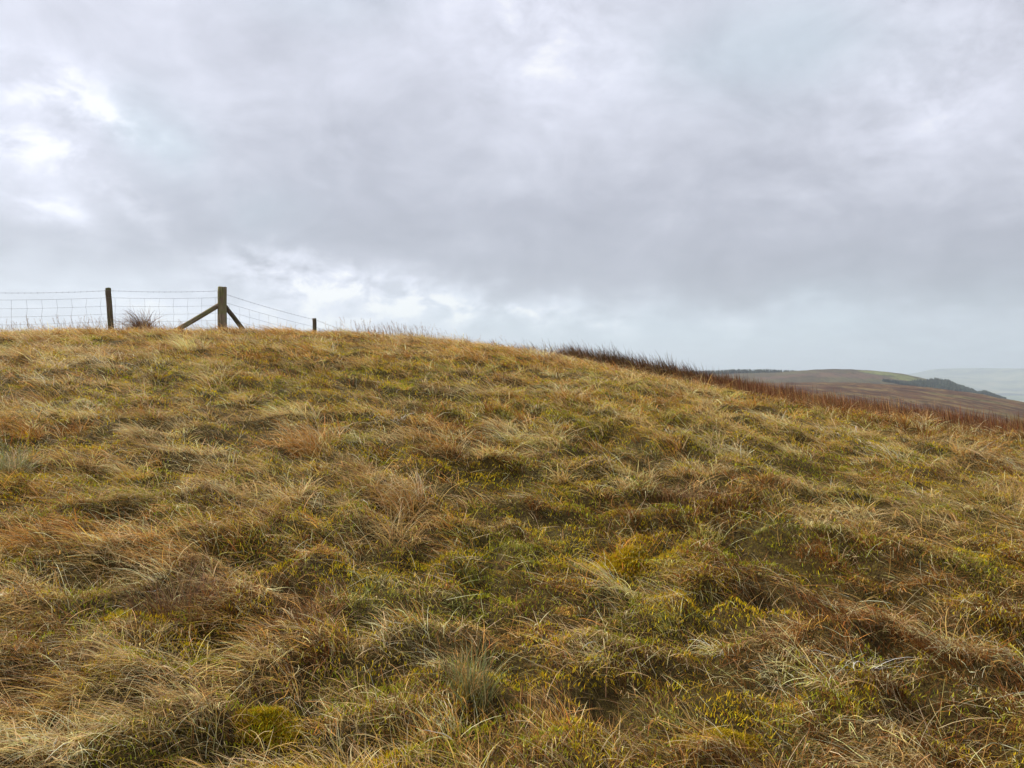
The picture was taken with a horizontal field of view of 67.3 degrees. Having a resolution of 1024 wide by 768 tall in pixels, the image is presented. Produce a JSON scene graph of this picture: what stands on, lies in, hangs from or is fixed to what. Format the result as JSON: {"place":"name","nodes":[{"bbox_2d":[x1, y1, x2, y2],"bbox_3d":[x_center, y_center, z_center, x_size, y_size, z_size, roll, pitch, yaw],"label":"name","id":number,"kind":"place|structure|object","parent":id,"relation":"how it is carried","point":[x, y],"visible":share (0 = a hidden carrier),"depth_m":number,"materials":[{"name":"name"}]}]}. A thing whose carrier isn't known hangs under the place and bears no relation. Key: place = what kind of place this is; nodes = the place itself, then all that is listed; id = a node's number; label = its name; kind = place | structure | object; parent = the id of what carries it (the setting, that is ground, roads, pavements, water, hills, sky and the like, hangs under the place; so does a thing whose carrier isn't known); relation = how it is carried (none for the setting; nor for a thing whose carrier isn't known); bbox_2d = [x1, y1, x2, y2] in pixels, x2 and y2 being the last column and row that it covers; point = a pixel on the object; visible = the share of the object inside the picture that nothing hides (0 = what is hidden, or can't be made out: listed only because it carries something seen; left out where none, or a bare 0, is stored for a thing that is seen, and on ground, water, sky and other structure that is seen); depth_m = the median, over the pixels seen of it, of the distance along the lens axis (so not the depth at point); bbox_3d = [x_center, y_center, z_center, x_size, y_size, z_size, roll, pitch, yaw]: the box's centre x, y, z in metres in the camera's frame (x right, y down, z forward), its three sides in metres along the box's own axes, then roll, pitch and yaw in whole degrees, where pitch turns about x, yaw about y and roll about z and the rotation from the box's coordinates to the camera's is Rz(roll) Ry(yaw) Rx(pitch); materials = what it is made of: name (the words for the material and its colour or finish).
{"place":"outdoors","nodes":[
{"label":"outdoors","id":0,"kind":"place"},
{"bbox_2d":[0,319,1023,767],"bbox_3d":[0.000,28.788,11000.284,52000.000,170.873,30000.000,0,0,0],"label":"ground","id":1,"kind":"structure","parent":0,"point":[602,691],"depth_m":3.26,"materials":[{"name":"brown plant"}]},
{"bbox_2d":[0,436,49,477],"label":"grass tuft","id":2,"kind":"object","parent":1,"relation":"on","point":[16,464],"visible":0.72,"depth_m":4.22,"materials":[{"name":"beige plant"}]},
{"bbox_2d":[115,308,170,330],"bbox_3d":[-7.088,-1.253,14.771,1.393,0.664,1.140,0,0,-31],"label":"rush tussock","id":3,"kind":"object","parent":1,"relation":"on","point":[138,322],"visible":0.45,"depth_m":14.69,"materials":[{"name":"brown plant"}]},
{"bbox_2d":[96,545,240,628],"bbox_3d":[-1.254,0.774,2.859,0.537,0.276,0.494,0,0,0],"label":"rush tussock","id":4,"kind":"object","parent":1,"relation":"on","point":[167,606],"visible":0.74,"depth_m":2.85,"materials":[{"name":"brown plant"}]},
{"bbox_2d":[11,286,344,331],"bbox_3d":[-8.892,-0.819,18.754,18.494,3.042,3.030,0,0,-38],"label":"stock fence","id":5,"kind":"object","parent":1,"relation":"on","point":[222,307],"visible":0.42,"depth_m":18.34,"materials":[{"name":"brown wood"}]},
{"bbox_2d":[231,705,307,754],"bbox_3d":[-0.716,1.021,2.280,0.232,0.116,0.145,0,0,0],"label":"moss cushion","id":6,"kind":"object","parent":1,"relation":"on","point":[273,718],"visible":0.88,"depth_m":2.27,"materials":[{"name":"green plant"}]},
{"bbox_2d":[250,404,358,454],"bbox_3d":[-1.310,0.287,4.988,0.756,0.359,0.722,0,0,0],"label":"grass tuft","id":7,"kind":"object","parent":1,"relation":"on","point":[317,438],"visible":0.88,"depth_m":4.98,"materials":[{"name":"beige plant"}]},
{"bbox_2d":[252,583,357,631],"bbox_3d":[-0.763,0.861,2.836,0.423,0.213,0.358,0,0,0],"label":"rush tussock","id":8,"kind":"object","parent":1,"relation":"on","point":[311,614],"visible":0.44,"depth_m":2.86,"materials":[{"name":"brown plant"}]},
{"bbox_2d":[1,315,650,363],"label":"seeding grass","id":9,"kind":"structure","parent":1,"relation":"on","point":[358,332],"depth_m":14.01,"materials":[{"name":"brown plant"}]},
{"bbox_2d":[340,460,456,519],"bbox_3d":[-0.572,0.554,4.057,0.652,0.311,0.631,0,0,30],"label":"grass tuft","id":10,"kind":"object","parent":1,"relation":"on","point":[407,496],"visible":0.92,"depth_m":4.05,"materials":[{"name":"beige plant"}]},
{"bbox_2d":[423,631,518,714],"bbox_3d":[-0.115,0.914,2.411,0.338,0.247,0.306,0,0,16],"label":"grass tuft","id":11,"kind":"object","parent":1,"relation":"on","point":[468,680],"visible":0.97,"depth_m":2.43,"materials":[{"name":"plant"}]},
{"bbox_2d":[0,329,1023,767],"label":"moss","id":12,"kind":"object","parent":1,"relation":"on","point":[472,609],"visible":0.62,"depth_m":3.40,"materials":[{"name":"plant"}]},
{"bbox_2d":[0,326,1023,767],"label":"dead straw","id":13,"kind":"object","parent":1,"relation":"on","point":[528,572],"visible":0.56,"depth_m":3.14,"materials":[{"name":"beige plant"}]},
{"bbox_2d":[561,545,658,580],"bbox_3d":[0.432,0.804,3.476,0.491,0.135,0.244,0,0,0],"label":"moss cushion","id":14,"kind":"object","parent":1,"relation":"on","point":[614,563],"visible":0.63,"depth_m":3.46,"materials":[{"name":"green plant"}]},
{"bbox_2d":[617,470,752,521],"bbox_3d":[0.945,0.618,4.237,0.764,0.286,0.587,0,0,0],"label":"rush tussock","id":15,"kind":"object","parent":1,"relation":"on","point":[684,502],"visible":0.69,"depth_m":4.22,"materials":[{"name":"brown plant"}]},
{"bbox_2d":[680,725,766,749],"bbox_3d":[0.621,1.052,2.268,0.265,0.077,0.121,0,0,-8],"label":"moss cushion","id":16,"kind":"object","parent":1,"relation":"on","point":[730,733],"visible":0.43,"depth_m":2.26,"materials":[{"name":"green plant"}]},
{"bbox_2d":[481,339,1023,434],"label":"rushes","id":17,"kind":"object","parent":1,"relation":"on","point":[738,384],"visible":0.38,"depth_m":10.21,"materials":[{"name":"brown plant"}]},
{"bbox_2d":[0,0,1023,373],"label":"sky","id":18,"kind":"structure","parent":0,"point":[782,185],"materials":[{"name":"grey"}]},
{"bbox_2d":[696,369,1015,400],"bbox_3d":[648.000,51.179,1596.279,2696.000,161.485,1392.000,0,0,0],"label":"hill","id":19,"kind":"structure","parent":0,"point":[846,375],"depth_m":1335.86,"materials":[{"name":"brown plant"}]},
{"bbox_2d":[693,368,793,374],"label":"conifer wood","id":20,"kind":"object","parent":19,"relation":"on","point":[729,371],"visible":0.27,"depth_m":1552.70,"materials":[{"name":"green plant"}]},
{"bbox_2d":[882,378,1006,398],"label":"conifer wood","id":21,"kind":"object","parent":19,"relation":"on","point":[940,383],"visible":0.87,"depth_m":1354.39,"materials":[{"name":"green plant"}]},
{"bbox_2d":[758,382,1023,424],"bbox_3d":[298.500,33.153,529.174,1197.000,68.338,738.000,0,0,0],"label":"moor slope","id":22,"kind":"structure","parent":0,"point":[929,396],"depth_m":398.40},
{"bbox_2d":[795,368,1023,393],"bbox_3d":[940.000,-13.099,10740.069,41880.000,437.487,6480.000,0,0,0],"label":"distant hills","id":23,"kind":"structure","parent":0,"point":[1001,380],"depth_m":9220.49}
]}

